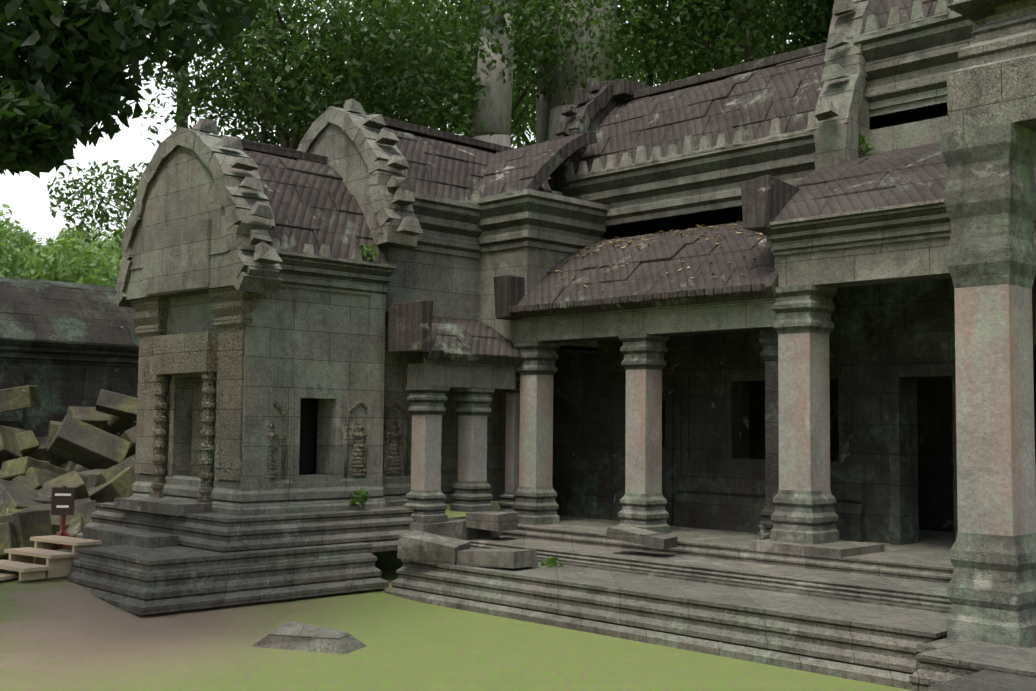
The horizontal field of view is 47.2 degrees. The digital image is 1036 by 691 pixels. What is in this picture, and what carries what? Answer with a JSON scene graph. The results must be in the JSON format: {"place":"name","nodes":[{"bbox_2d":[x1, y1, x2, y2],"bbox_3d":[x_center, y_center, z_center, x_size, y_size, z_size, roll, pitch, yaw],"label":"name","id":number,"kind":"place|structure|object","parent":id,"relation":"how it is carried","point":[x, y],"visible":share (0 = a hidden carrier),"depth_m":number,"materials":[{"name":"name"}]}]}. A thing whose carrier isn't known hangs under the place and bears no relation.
{"place":"outdoors","nodes":[
{"label":"outdoors","id":0,"kind":"place"},
{"bbox_2d":[0,0,806,245],"label":"sky","id":1,"kind":"structure","parent":0,"point":[27,195],"materials":[{"name":"white"}]},
{"bbox_2d":[0,504,911,690],"bbox_3d":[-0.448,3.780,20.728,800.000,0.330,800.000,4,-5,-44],"label":"ground","id":2,"kind":"structure","parent":0,"point":[60,634],"depth_m":13.12,"materials":[{"name":"green plant"}]},
{"bbox_2d":[0,535,101,580],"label":"wooden steps","id":3,"kind":"object","parent":2,"relation":"on","point":[41,555],"visible":0.88,"depth_m":16.99,"materials":[{"name":"beige wood"}]},
{"bbox_2d":[51,486,71,549],"bbox_3d":[-6.943,2.621,18.089,0.403,0.950,0.403,3,-5,-34],"label":"sign post","id":4,"kind":"object","parent":3,"relation":"on","point":[61,532],"visible":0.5,"depth_m":18.04,"materials":[{"name":"brown wood"}]},
{"bbox_2d":[51,487,74,514],"bbox_3d":[-6.939,2.375,18.076,0.340,0.420,0.025,1,-4,-3],"label":"sign","id":5,"kind":"object","parent":4,"relation":"attached to","point":[63,500],"visible":1,"depth_m":18.06,"materials":[{"name":"black wood"}]},
{"bbox_2d":[55,493,70,507],"bbox_3d":[-6.938,2.364,18.061,0.240,0.215,0.004,1,-4,-3],"label":"lettering","id":6,"kind":"object","parent":5,"relation":"attached to","point":[61,506],"visible":1,"depth_m":18.06,"materials":[{"name":"white paint"}]},
{"bbox_2d":[0,277,138,436],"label":"wall","id":7,"kind":"structure","parent":2,"relation":"on","point":[64,346],"depth_m":28.07,"materials":[{"name":"grey stone"}]},
{"bbox_2d":[0,385,139,559],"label":"rubble","id":8,"kind":"object","parent":2,"relation":"on","point":[87,454],"visible":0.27,"depth_m":22.40,"materials":[{"name":"grey stone"}]},
{"bbox_2d":[0,0,830,280],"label":"branches","id":9,"kind":"object","parent":2,"relation":"on","point":[294,141],"visible":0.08,"depth_m":32.42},
{"bbox_2d":[0,204,124,286],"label":"leaf","id":10,"kind":"object","parent":9,"relation":"on","point":[24,255],"visible":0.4,"depth_m":66.65,"materials":[{"name":"green plant"}]},
{"bbox_2d":[64,0,874,566],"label":"leaf light","id":11,"kind":"object","parent":2,"relation":"on","point":[524,124],"visible":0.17,"depth_m":34.64,"materials":[{"name":"green plant"}]},
{"bbox_2d":[0,0,833,178],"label":"dark leaf","id":12,"kind":"object","parent":11,"relation":"attached to","point":[90,50],"visible":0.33,"depth_m":12.35,"materials":[{"name":"green plant"}]},
{"bbox_2d":[47,0,832,252],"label":"leaf","id":13,"kind":"object","parent":11,"relation":"attached to","point":[401,88],"visible":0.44,"depth_m":29.93,"materials":[{"name":"green plant"}]},
{"bbox_2d":[472,0,617,510],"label":"tree trunks","id":14,"kind":"object","parent":2,"relation":"on","point":[495,115],"visible":0.1,"depth_m":32.58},
{"bbox_2d":[59,497,1035,690],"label":"plinth","id":15,"kind":"structure","parent":2,"relation":"on","point":[874,612],"depth_m":15.67,"materials":[{"name":"grey stone"}]},
{"bbox_2d":[404,121,1035,647],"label":"pillar ends","id":16,"kind":"object","parent":15,"relation":"on","point":[990,197],"visible":0.94,"depth_m":11.68,"materials":[{"name":"grey stone"}]},
{"bbox_2d":[114,0,1035,544],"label":"wall","id":17,"kind":"structure","parent":0,"point":[200,222],"depth_m":18.56,"materials":[{"name":"grey stone"}]},
{"bbox_2d":[130,286,257,502],"bbox_3d":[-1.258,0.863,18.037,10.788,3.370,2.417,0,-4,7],"label":"door frame","id":18,"kind":"object","parent":17,"relation":"attached to","point":[205,355],"visible":0.96,"depth_m":18.11,"materials":[{"name":"grey stone"}]},
{"bbox_2d":[299,399,314,474],"bbox_3d":[-3.616,1.425,18.784,0.900,1.500,0.050,4,-5,-44],"label":"window opening","id":19,"kind":"object","parent":17,"relation":"attached to","point":[307,435],"visible":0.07,"depth_m":18.98,"materials":[{"name":"black"}]},
{"bbox_2d":[219,0,1035,365],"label":"roof","id":20,"kind":"structure","parent":17,"relation":"attached to","point":[311,198],"depth_m":19.36,"materials":[{"name":"brown tile"}]},
{"bbox_2d":[555,221,771,289],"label":"fallen leaves","id":21,"kind":"object","parent":20,"relation":"on","point":[734,226],"visible":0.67,"depth_m":19.45,"materials":[{"name":"beige plant"}]}
]}

